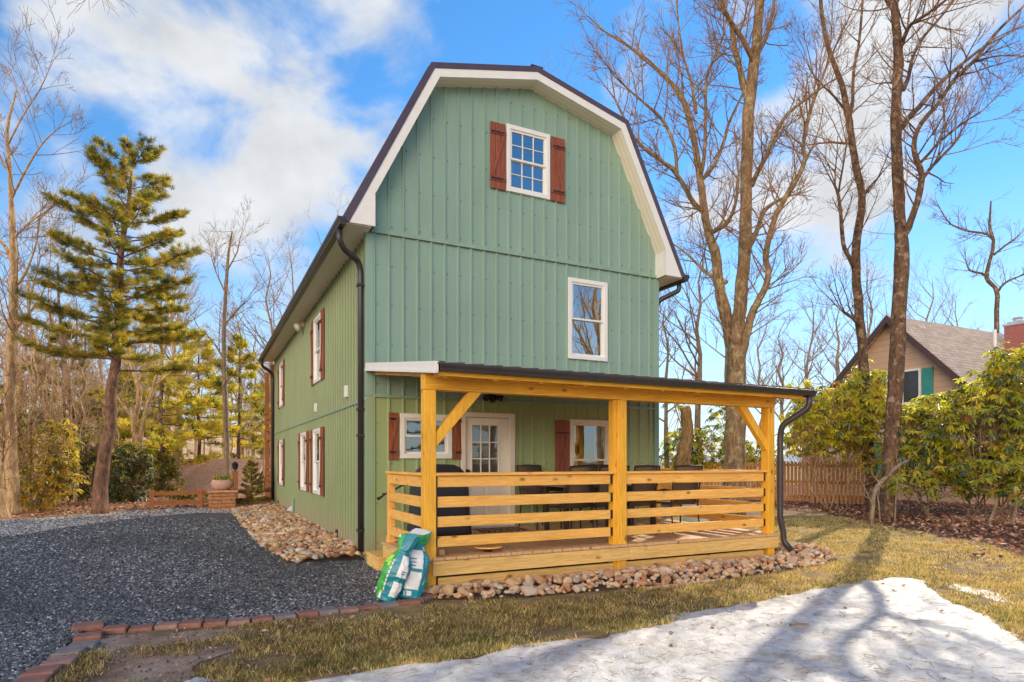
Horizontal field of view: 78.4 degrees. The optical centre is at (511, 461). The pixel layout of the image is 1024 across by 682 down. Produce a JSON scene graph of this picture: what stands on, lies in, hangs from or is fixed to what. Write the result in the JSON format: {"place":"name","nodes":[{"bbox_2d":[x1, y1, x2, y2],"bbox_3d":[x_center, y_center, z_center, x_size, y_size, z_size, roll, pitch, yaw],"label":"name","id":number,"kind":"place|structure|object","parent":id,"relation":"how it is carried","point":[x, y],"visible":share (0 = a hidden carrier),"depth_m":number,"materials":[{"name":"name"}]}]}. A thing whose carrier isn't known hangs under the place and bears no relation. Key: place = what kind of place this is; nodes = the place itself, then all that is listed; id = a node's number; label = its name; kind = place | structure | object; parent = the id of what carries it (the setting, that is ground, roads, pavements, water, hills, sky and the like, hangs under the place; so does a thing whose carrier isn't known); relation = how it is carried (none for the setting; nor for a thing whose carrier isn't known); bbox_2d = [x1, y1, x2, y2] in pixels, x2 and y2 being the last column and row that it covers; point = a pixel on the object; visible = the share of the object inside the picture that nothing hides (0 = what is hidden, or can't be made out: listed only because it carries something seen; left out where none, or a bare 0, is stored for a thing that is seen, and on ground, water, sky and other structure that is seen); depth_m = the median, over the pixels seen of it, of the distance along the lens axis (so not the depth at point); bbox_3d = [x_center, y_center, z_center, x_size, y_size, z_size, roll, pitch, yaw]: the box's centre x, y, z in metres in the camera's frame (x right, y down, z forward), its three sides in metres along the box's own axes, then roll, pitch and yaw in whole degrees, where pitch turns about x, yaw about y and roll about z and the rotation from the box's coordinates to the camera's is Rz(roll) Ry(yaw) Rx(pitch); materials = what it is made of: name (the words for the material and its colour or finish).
{"place":"outdoors","nodes":[
{"label":"outdoors","id":0,"kind":"place"},
{"bbox_2d":[0,508,229,536],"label":"driveway apron","id":1,"kind":"object","parent":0,"point":[99,520],"visible":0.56,"depth_m":16.80,"materials":[{"name":"grey gravel"}]},
{"bbox_2d":[0,410,260,469],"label":"wooded hill","id":2,"kind":"structure","parent":0,"point":[216,448],"depth_m":125.44,"materials":[{"name":"plant"}]},
{"bbox_2d":[0,482,267,519],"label":"woodland floor","id":3,"kind":"structure","parent":0,"point":[84,511],"depth_m":20.46,"materials":[{"name":"brown plant"}]},
{"bbox_2d":[0,264,48,436],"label":"bare tree","id":4,"kind":"object","parent":3,"relation":"on","point":[24,385],"visible":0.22,"depth_m":34.45,"materials":[{"name":"brown plant"}]},
{"bbox_2d":[0,304,53,518],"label":"bare tree","id":5,"kind":"object","parent":3,"relation":"on","point":[4,512],"visible":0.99,"depth_m":16.50,"materials":[{"name":"brown plant"}]},
{"bbox_2d":[0,259,56,458],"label":"bare tree","id":6,"kind":"object","parent":3,"relation":"on","point":[24,348],"visible":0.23,"depth_m":36.19,"materials":[{"name":"brown plant"}]},
{"bbox_2d":[0,274,87,429],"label":"bare tree","id":7,"kind":"object","parent":3,"relation":"on","point":[51,333],"visible":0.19,"depth_m":34.15,"materials":[{"name":"brown plant"}]},
{"bbox_2d":[0,384,88,511],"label":"rhododendron shrub","id":8,"kind":"object","parent":3,"relation":"on","point":[53,468],"visible":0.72,"depth_m":18.91,"materials":[{"name":"green plant"}]},
{"bbox_2d":[17,322,75,463],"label":"bare sapling","id":9,"kind":"object","parent":3,"relation":"on","point":[30,362],"visible":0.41,"depth_m":25.20,"materials":[{"name":"brown plant"}]},
{"bbox_2d":[0,191,93,482],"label":"bare tree","id":10,"kind":"object","parent":3,"relation":"on","point":[29,308],"visible":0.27,"depth_m":29.83,"materials":[{"name":"brown plant"}]},
{"bbox_2d":[18,361,82,508],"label":"bare sapling","id":11,"kind":"object","parent":3,"relation":"on","point":[54,414],"visible":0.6,"depth_m":19.84,"materials":[{"name":"brown plant"}]},
{"bbox_2d":[16,340,88,508],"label":"bare sapling","id":12,"kind":"object","parent":3,"relation":"on","point":[51,402],"visible":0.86,"depth_m":19.45,"materials":[{"name":"brown plant"}]},
{"bbox_2d":[17,312,90,510],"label":"bare sapling","id":13,"kind":"object","parent":3,"relation":"on","point":[35,405],"visible":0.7,"depth_m":19.21,"materials":[{"name":"brown plant"}]},
{"bbox_2d":[35,359,74,504],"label":"bare sapling","id":14,"kind":"object","parent":3,"relation":"on","point":[66,500],"visible":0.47,"depth_m":20.89,"materials":[{"name":"brown plant"}]},
{"bbox_2d":[0,0,117,514],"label":"bare tree","id":15,"kind":"object","parent":3,"relation":"on","point":[13,485],"visible":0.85,"depth_m":17.43,"materials":[{"name":"brown plant"}]},
{"bbox_2d":[34,439,96,500],"bbox_3d":[-16.972,0.337,24.051,2.318,2.451,2.384,0,0,-26],"label":"laurel shrub","id":16,"kind":"object","parent":3,"relation":"on","point":[84,468],"visible":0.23,"depth_m":23.87,"materials":[{"name":"green plant"}]},
{"bbox_2d":[17,320,119,452],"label":"pine tree","id":17,"kind":"object","parent":3,"relation":"on","point":[54,340],"visible":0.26,"depth_m":27.80,"materials":[{"name":"green plant"}]},
{"bbox_2d":[24,242,121,495],"bbox_3d":[-18.924,-3.728,27.092,3.713,10.944,2.902,0,0,-26],"label":"bare tree","id":18,"kind":"object","parent":3,"relation":"on","point":[61,338],"visible":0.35,"depth_m":26.95,"materials":[{"name":"brown plant"}]},
{"bbox_2d":[51,360,104,500],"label":"bare sapling","id":19,"kind":"object","parent":3,"relation":"on","point":[72,420],"visible":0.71,"depth_m":23.07,"materials":[{"name":"brown plant"}]},
{"bbox_2d":[49,321,109,498],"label":"bare sapling","id":20,"kind":"object","parent":3,"relation":"on","point":[71,340],"visible":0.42,"depth_m":25.08,"materials":[{"name":"brown plant"}]},
{"bbox_2d":[77,396,103,500],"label":"bare sapling","id":21,"kind":"object","parent":3,"relation":"on","point":[90,487],"visible":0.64,"depth_m":23.89,"materials":[{"name":"brown plant"}]},
{"bbox_2d":[62,346,131,500],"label":"bare sapling","id":22,"kind":"object","parent":3,"relation":"on","point":[80,438],"visible":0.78,"depth_m":23.20,"materials":[{"name":"brown plant"}]},
{"bbox_2d":[10,131,207,513],"bbox_3d":[-11.394,-3.823,17.997,4.927,10.796,5.036,0,0,-26],"label":"pine tree","id":23,"kind":"object","parent":3,"relation":"on","point":[100,340],"visible":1,"depth_m":17.52,"materials":[{"name":"green plant"}]},
{"bbox_2d":[88,442,160,503],"bbox_3d":[-14.218,0.416,22.953,2.124,2.280,2.194,0,0,27],"label":"laurel shrub","id":24,"kind":"object","parent":3,"relation":"on","point":[124,466],"visible":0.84,"depth_m":22.74,"materials":[{"name":"green plant"}]},
{"bbox_2d":[67,376,194,492],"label":"pine tree","id":25,"kind":"object","parent":3,"relation":"on","point":[127,435],"visible":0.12,"depth_m":29.64,"materials":[{"name":"green plant"}]},
{"bbox_2d":[51,262,220,497],"bbox_3d":[-14.723,-3.316,25.346,5.937,9.751,3.046,0,0,5],"label":"bare tree","id":26,"kind":"object","parent":3,"relation":"on","point":[137,436],"visible":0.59,"depth_m":24.96,"materials":[{"name":"brown plant"}]},
{"bbox_2d":[132,451,187,496],"bbox_3d":[-15.225,0.526,27.037,2.300,2.045,2.298,0,0,-26],"label":"laurel shrub","id":27,"kind":"object","parent":3,"relation":"on","point":[166,471],"visible":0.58,"depth_m":26.73,"materials":[{"name":"green plant"}]},
{"bbox_2d":[90,291,230,490],"bbox_3d":[-15.562,-3.185,27.681,6.002,9.491,6.874,0,0,-26],"label":"pine tree","id":28,"kind":"object","parent":3,"relation":"on","point":[165,445],"visible":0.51,"depth_m":27.61,"materials":[{"name":"green plant"}]},
{"bbox_2d":[130,250,207,454],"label":"bare tree","id":29,"kind":"object","parent":3,"relation":"on","point":[174,355],"visible":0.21,"depth_m":35.90,"materials":[{"name":"brown plant"}]},
{"bbox_2d":[136,231,219,453],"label":"bare tree","id":30,"kind":"object","parent":3,"relation":"on","point":[178,314],"visible":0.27,"depth_m":42.08,"materials":[{"name":"brown plant"}]},
{"bbox_2d":[140,328,269,456],"bbox_3d":[-15.991,-2.789,33.383,7.173,8.719,4.949,0,0,-26],"label":"pine tree","id":31,"kind":"object","parent":3,"relation":"on","point":[205,383],"visible":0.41,"depth_m":32.74,"materials":[{"name":"green plant"}]},
{"bbox_2d":[149,486,270,509],"bbox_3d":[-9.658,1.220,20.932,4.331,0.760,0.357,0,0,-42],"label":"rail fence","id":32,"kind":"object","parent":3,"relation":"on","point":[199,492],"visible":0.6,"depth_m":20.09,"materials":[{"name":"brown wood"}]},
{"bbox_2d":[151,459,269,494],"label":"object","id":33,"kind":"structure","parent":3,"relation":"on","point":[194,476],"depth_m":29.22,"materials":[{"name":"brown"}]},
{"bbox_2d":[170,333,269,458],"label":"pine tree","id":34,"kind":"object","parent":3,"relation":"on","point":[235,431],"visible":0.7,"depth_m":30.74,"materials":[{"name":"green plant"}]},
{"bbox_2d":[166,197,282,476],"bbox_3d":[-11.282,-4.639,25.107,4.880,12.389,2.915,0,0,7],"label":"bare tree","id":35,"kind":"object","parent":3,"relation":"on","point":[225,314],"visible":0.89,"depth_m":24.94,"materials":[{"name":"brown plant"}]},
{"bbox_2d":[202,282,262,455],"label":"bare tree","id":36,"kind":"object","parent":3,"relation":"on","point":[241,400],"visible":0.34,"depth_m":39.67,"materials":[{"name":"brown plant"}]},
{"bbox_2d":[230,381,264,458],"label":"pine tree","id":37,"kind":"object","parent":3,"relation":"on","point":[245,433],"visible":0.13,"depth_m":39.14,"materials":[{"name":"green plant"}]},
{"bbox_2d":[236,362,271,494],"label":"bare sapling","id":38,"kind":"object","parent":3,"relation":"on","point":[263,464],"visible":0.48,"depth_m":28.05,"materials":[{"name":"brown plant"}]},
{"bbox_2d":[207,233,307,464],"bbox_3d":[-14.066,-5.947,36.635,4.656,15.009,7.054,0,0,15],"label":"bare tree","id":39,"kind":"object","parent":3,"relation":"on","point":[269,317],"visible":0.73,"depth_m":35.68,"materials":[{"name":"brown plant"}]},
{"bbox_2d":[251,222,307,364],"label":"bare tree","id":40,"kind":"object","parent":3,"relation":"on","point":[290,256],"visible":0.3,"depth_m":39.85,"materials":[{"name":"brown plant"}]},
{"bbox_2d":[53,627,288,681],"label":"bare soil","id":41,"kind":"structure","parent":0,"point":[133,671],"depth_m":4.81,"materials":[{"name":"brown soil"}]},
{"bbox_2d":[15,674,52,681],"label":"edging paver","id":42,"kind":"object","parent":41,"relation":"on","point":[43,678],"visible":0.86,"depth_m":4.22,"materials":[{"name":"red brick"}]},
{"bbox_2d":[20,664,64,676],"bbox_3d":[-3.301,1.489,4.419,0.201,0.065,0.200,0,0,-15],"label":"edging paver","id":43,"kind":"object","parent":41,"relation":"on","point":[42,670],"visible":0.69,"depth_m":4.40,"materials":[{"name":"red brick"}]},
{"bbox_2d":[39,655,79,667],"bbox_3d":[-3.333,1.489,4.629,0.200,0.062,0.200,0,0,-16],"label":"edging paver","id":44,"kind":"object","parent":41,"relation":"on","point":[65,660],"visible":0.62,"depth_m":4.60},
{"bbox_2d":[50,645,87,656],"bbox_3d":[-3.430,1.489,4.874,0.200,0.064,0.200,0,0,-15],"label":"edging paver","id":45,"kind":"object","parent":41,"relation":"on","point":[61,651],"visible":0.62,"depth_m":4.84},
{"bbox_2d":[73,631,103,641],"bbox_3d":[-3.580,1.489,5.303,0.203,0.063,0.173,0,0,-26],"label":"edging paver","id":46,"kind":"object","parent":41,"relation":"on","point":[95,635],"visible":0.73,"depth_m":5.26,"materials":[{"name":"red brick"}]},
{"bbox_2d":[0,507,431,681],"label":"driveway","id":47,"kind":"structure","parent":0,"point":[209,515],"depth_m":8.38,"materials":[{"name":"grey gravel"}]},
{"bbox_2d":[71,620,104,631],"bbox_3d":[-3.799,1.486,5.628,0.240,0.069,0.220,0,0,-32],"label":"edging paver","id":48,"kind":"object","parent":47,"relation":"on","point":[89,626],"visible":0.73,"depth_m":5.57,"materials":[{"name":"red brick"}]},
{"bbox_2d":[374,533,419,601],"bbox_3d":[-1.222,1.144,6.734,0.489,0.749,0.218,0,0,2],"label":"soil bag","id":49,"kind":"object","parent":47,"relation":"on","point":[396,570],"visible":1,"depth_m":6.66,"materials":[{"name":"teal plastic"}]},
{"bbox_2d":[418,592,438,600],"bbox_3d":[-0.969,1.492,6.880,0.220,0.058,0.260,0,0,35],"label":"edging paver","id":50,"kind":"object","parent":47,"relation":"on","point":[424,596],"visible":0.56,"depth_m":6.83,"materials":[{"name":"red brick"}]},
{"bbox_2d":[401,528,431,598],"bbox_3d":[-1.038,1.121,6.875,0.409,0.774,0.250,0,0,-26],"label":"soil bag","id":51,"kind":"object","parent":50,"relation":"on","point":[415,583],"visible":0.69,"depth_m":6.80,"materials":[{"name":"teal plastic"}]},
{"bbox_2d":[230,511,364,563],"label":"bed soil","id":52,"kind":"structure","parent":0,"point":[345,557],"depth_m":9.55,"materials":[{"name":"brown soil"}]},
{"bbox_2d":[236,459,272,504],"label":"spruce sapling","id":53,"kind":"object","parent":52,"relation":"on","point":[253,479],"visible":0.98,"depth_m":20.45,"materials":[{"name":"green plant"}]},
{"bbox_2d":[0,0,1023,455],"label":"sky","id":54,"kind":"structure","parent":0,"point":[275,105],"materials":[{"name":"blue"}]},
{"bbox_2d":[47,463,1023,681],"bbox_3d":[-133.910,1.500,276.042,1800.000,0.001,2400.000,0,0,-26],"label":"ground","id":55,"kind":"structure","parent":0,"point":[412,610],"depth_m":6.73,"materials":[{"name":"plant"}]},
{"bbox_2d":[102,624,130,634],"bbox_3d":[-3.492,1.488,5.540,0.186,0.065,0.160,0,0,-17],"label":"edging paver","id":56,"kind":"object","parent":55,"relation":"on","point":[116,629],"visible":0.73,"depth_m":5.48,"materials":[{"name":"red brick"}]},
{"bbox_2d":[207,473,237,509],"bbox_3d":[-9.208,0.945,20.007,0.913,1.210,0.880,0,0,-26],"label":"stone planter","id":57,"kind":"object","parent":55,"relation":"on","point":[222,494],"visible":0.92,"depth_m":19.70,"materials":[{"name":"brown brick"}]},
{"bbox_2d":[0,495,1023,681],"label":"fallen leaves","id":58,"kind":"object","parent":55,"relation":"on","point":[998,535],"visible":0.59,"depth_m":14.71,"materials":[{"name":"brown plant"}]},
{"bbox_2d":[226,501,837,599],"bbox_3d":[-3.545,1.427,13.381,17.903,0.253,6.581,0,0,40],"label":"rock bank","id":59,"kind":"object","parent":55,"relation":"on","point":[274,527],"visible":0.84,"depth_m":10.20,"materials":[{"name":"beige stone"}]},
{"bbox_2d":[258,62,817,591],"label":"barn house","id":60,"kind":"structure","parent":55,"relation":"on","point":[494,270],"depth_m":10.30,"materials":[{"name":"green wood"}]},
{"bbox_2d":[300,432,305,490],"bbox_3d":[-5.066,-0.005,15.346,0.100,1.414,0.939,0,0,-26],"label":"window","id":61,"kind":"structure","parent":60,"relation":"in","point":[302,435],"depth_m":15.67,"materials":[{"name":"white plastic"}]},
{"bbox_2d":[313,428,319,494],"bbox_3d":[-4.195,-0.005,13.585,0.100,1.414,0.949,0,0,-26],"label":"window","id":62,"kind":"structure","parent":60,"relation":"in","point":[316,432],"depth_m":13.80,"materials":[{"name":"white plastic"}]},
{"bbox_2d":[313,313,320,384],"bbox_3d":[-4.161,-2.420,13.515,0.100,1.424,0.904,0,0,-26],"label":"window","id":63,"kind":"structure","parent":60,"relation":"in","point":[316,324],"depth_m":13.77,"materials":[{"name":"white plastic"}]},
{"bbox_2d":[399,413,451,458],"bbox_3d":[-1.366,-0.400,9.955,0.859,0.704,0.100,0,0,-26],"label":"window","id":64,"kind":"structure","parent":60,"relation":"in","point":[403,417],"depth_m":9.83,"materials":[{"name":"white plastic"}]},
{"bbox_2d":[407,464,471,536],"bbox_3d":[-1.028,0.561,8.998,0.887,1.053,0.608,0,0,-26],"label":"covered grill","id":65,"kind":"object","parent":60,"relation":"on","point":[450,511],"visible":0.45,"depth_m":8.80,"materials":[{"name":"black fabric"}]},
{"bbox_2d":[466,417,507,526],"bbox_3d":[-0.417,0.172,10.424,0.783,1.795,0.150,0,0,-26],"label":"door","id":66,"kind":"structure","parent":60,"relation":"in","point":[486,438],"depth_m":10.45,"materials":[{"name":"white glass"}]},
{"bbox_2d":[506,123,549,200],"bbox_3d":[0.269,-5.120,10.764,0.839,1.134,0.100,0,0,-26],"label":"window","id":67,"kind":"structure","parent":60,"relation":"in","point":[527,150],"depth_m":10.76,"materials":[{"name":"white plastic"}]},
{"bbox_2d":[516,464,561,529],"bbox_3d":[0.439,0.570,10.397,0.503,1.044,0.661,0,0,-32],"label":"patio chair","id":68,"kind":"object","parent":60,"relation":"on","point":[533,489],"visible":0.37,"depth_m":10.58,"materials":[{"name":"metal"}]},
{"bbox_2d":[545,465,597,539],"bbox_3d":[0.859,0.570,9.062,0.503,1.044,0.661,0,0,-32],"label":"patio chair","id":69,"kind":"object","parent":60,"relation":"on","point":[585,488],"visible":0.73,"depth_m":8.88,"materials":[{"name":"fabric"}]},
{"bbox_2d":[568,277,607,361],"bbox_3d":[1.353,-2.542,11.299,0.836,1.439,0.100,0,0,-26],"label":"window","id":70,"kind":"structure","parent":60,"relation":"in","point":[587,299],"depth_m":11.31,"materials":[{"name":"white plastic"}]},
{"bbox_2d":[569,419,608,468],"bbox_3d":[1.397,-0.030,11.321,0.864,1.444,0.100,0,0,-26],"label":"window","id":71,"kind":"structure","parent":60,"relation":"in","point":[572,422],"depth_m":11.25,"materials":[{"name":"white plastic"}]},
{"bbox_2d":[541,484,658,529],"bbox_3d":[1.422,0.724,10.117,1.800,0.728,0.720,0,0,-26],"label":"patio table","id":72,"kind":"object","parent":60,"relation":"on","point":[547,488],"visible":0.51,"depth_m":10.00,"materials":[{"name":"black metal"}]},
{"bbox_2d":[580,465,629,537],"bbox_3d":[1.367,0.569,9.268,0.502,1.044,0.661,0,0,-22],"label":"patio chair","id":73,"kind":"object","parent":60,"relation":"on","point":[602,487],"visible":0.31,"depth_m":9.02,"materials":[{"name":"fabric"}]},
{"bbox_2d":[627,465,660,535],"bbox_3d":[1.857,0.569,9.517,0.527,1.044,0.672,0,0,-26],"label":"patio chair","id":74,"kind":"object","parent":60,"relation":"on","point":[636,487],"visible":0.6,"depth_m":9.29,"materials":[{"name":"fabric"}]},
{"bbox_2d":[654,465,702,532],"bbox_3d":[2.612,0.569,9.851,0.503,1.044,0.660,0,0,-18],"label":"patio chair","id":75,"kind":"object","parent":60,"relation":"on","point":[686,486],"visible":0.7,"depth_m":9.63,"materials":[{"name":"fabric"}]},
{"bbox_2d":[184,575,1023,681],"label":"snow","id":76,"kind":"structure","parent":55,"relation":"on","point":[691,664],"depth_m":4.91,"materials":[{"name":"white snow"}]},
{"bbox_2d":[672,405,692,506],"bbox_3d":[4.870,-0.098,18.013,0.599,3.054,0.509,0,0,-26],"label":"tree stump","id":77,"kind":"object","parent":55,"relation":"on","point":[683,455],"visible":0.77,"depth_m":17.85,"materials":[{"name":"orange plant"}]},
{"bbox_2d":[645,578,723,589],"bbox_3d":[2.091,1.466,7.524,1.202,0.050,0.064,0,0,-27],"label":"edging strip","id":78,"kind":"object","parent":55,"relation":"on","point":[682,584],"visible":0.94,"depth_m":7.46,"materials":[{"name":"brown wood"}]},
{"bbox_2d":[553,0,880,515],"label":"bare tree","id":79,"kind":"object","parent":55,"relation":"on","point":[736,330],"visible":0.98,"depth_m":16.76,"materials":[{"name":"brown wood"}]},
{"bbox_2d":[746,288,801,460],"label":"bare tree","id":80,"kind":"object","parent":55,"relation":"on","point":[759,367],"visible":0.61,"depth_m":49.94,"materials":[{"name":"brown plant"}]},
{"bbox_2d":[775,279,850,395],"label":"bare tree","id":81,"kind":"object","parent":55,"relation":"on","point":[808,359],"visible":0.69,"depth_m":43.76,"materials":[{"name":"brown plant"}]},
{"bbox_2d":[661,484,1023,556],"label":"litter earth","id":82,"kind":"structure","parent":55,"relation":"on","point":[931,530],"depth_m":16.51,"materials":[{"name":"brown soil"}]},
{"bbox_2d":[659,296,704,470],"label":"bare tree","id":83,"kind":"object","parent":82,"relation":"on","point":[665,421],"visible":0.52,"depth_m":23.90,"materials":[{"name":"brown plant"}]},
{"bbox_2d":[659,403,723,498],"bbox_3d":[6.995,-0.769,23.989,2.875,4.617,2.006,0,0,3],"label":"rhododendron shrub","id":84,"kind":"object","parent":82,"relation":"on","point":[697,452],"visible":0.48,"depth_m":23.63,"materials":[{"name":"green plant"}]},
{"bbox_2d":[659,213,733,461],"bbox_3d":[6.445,-4.062,24.998,4.208,11.233,4.823,0,0,-26],"label":"bare tree","id":85,"kind":"object","parent":82,"relation":"on","point":[697,423],"visible":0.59,"depth_m":24.71,"materials":[{"name":"brown plant"}]},
{"bbox_2d":[672,457,814,504],"bbox_3d":[9.190,0.670,22.653,6.803,1.660,0.130,0,0,29],"label":"picket fence","id":86,"kind":"object","parent":82,"relation":"on","point":[799,481],"visible":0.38,"depth_m":22.26,"materials":[{"name":"brown wood"}]},
{"bbox_2d":[815,461,865,503],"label":"fence gate","id":87,"kind":"structure","parent":86,"relation":"attached to","point":[841,496],"depth_m":21.48,"materials":[{"name":"brown wood"}]},
{"bbox_2d":[704,406,783,487],"bbox_3d":[9.217,-0.423,24.971,3.118,3.924,1.926,0,0,7],"label":"rhododendron shrub","id":88,"kind":"object","parent":82,"relation":"on","point":[751,453],"visible":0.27,"depth_m":24.71,"materials":[{"name":"green plant"}]},
{"bbox_2d":[746,309,819,460],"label":"bare tree","id":89,"kind":"object","parent":82,"relation":"on","point":[781,402],"visible":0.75,"depth_m":35.81,"materials":[{"name":"brown plant"}]},
{"bbox_2d":[783,288,877,400],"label":"bare tree","id":90,"kind":"object","parent":82,"relation":"on","point":[837,368],"visible":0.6,"depth_m":29.96,"materials":[{"name":"brown plant"}]},
{"bbox_2d":[759,0,913,510],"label":"bare tree","id":91,"kind":"object","parent":82,"relation":"on","point":[854,259],"visible":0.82,"depth_m":18.88,"materials":[{"name":"brown plant"}]},
{"bbox_2d":[775,359,907,508],"bbox_3d":[9.815,-0.831,18.915,3.809,4.732,2.342,0,0,-1],"label":"rhododendron shrub","id":92,"kind":"object","parent":82,"relation":"on","point":[824,432],"visible":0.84,"depth_m":18.66,"materials":[{"name":"green plant"}]},
{"bbox_2d":[821,226,890,373],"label":"bare tree","id":93,"kind":"object","parent":82,"relation":"on","point":[870,307],"visible":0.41,"depth_m":43.38,"materials":[{"name":"brown plant"}]},
{"bbox_2d":[786,315,1023,506],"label":"neighbour house","id":94,"kind":"structure","parent":82,"relation":"on","point":[939,357],"depth_m":24.02,"materials":[{"name":"beige"}]},
{"bbox_2d":[885,368,921,404],"bbox_3d":[14.876,-2.825,23.883,0.080,1.310,1.360,0,0,-26],"label":"window","id":95,"kind":"structure","parent":94,"relation":"in","point":[912,377],"depth_m":23.56,"materials":[{"name":"white glass"}]},
{"bbox_2d":[824,0,1023,517],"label":"bare tree","id":96,"kind":"object","parent":82,"relation":"on","point":[898,124],"visible":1,"depth_m":16.64,"materials":[{"name":"brown plant"}]},
{"bbox_2d":[875,391,989,516],"bbox_3d":[10.682,-0.190,16.495,4.128,3.460,2.622,0,0,-26],"label":"rhododendron shrub","id":97,"kind":"object","parent":82,"relation":"on","point":[929,456],"visible":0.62,"depth_m":16.48,"materials":[{"name":"green plant"}]},
{"bbox_2d":[913,340,1023,520],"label":"rhododendron shrub","id":98,"kind":"object","parent":82,"relation":"on","point":[993,404],"visible":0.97,"depth_m":15.53,"materials":[{"name":"green plant"}]},
{"bbox_2d":[859,439,926,524],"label":"bent sapling","id":99,"kind":"object","parent":55,"relation":"on","point":[872,500],"visible":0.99,"depth_m":14.96,"materials":[{"name":"brown plant"}]},
{"bbox_2d":[906,249,959,324],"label":"bare tree","id":100,"kind":"object","parent":55,"relation":"on","point":[926,318],"visible":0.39,"depth_m":49.87,"materials":[{"name":"brown plant"}]},
{"bbox_2d":[921,188,1023,332],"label":"bare tree","id":101,"kind":"object","parent":55,"relation":"on","point":[990,235],"visible":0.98,"depth_m":41.95,"materials":[{"name":"brown plant"}]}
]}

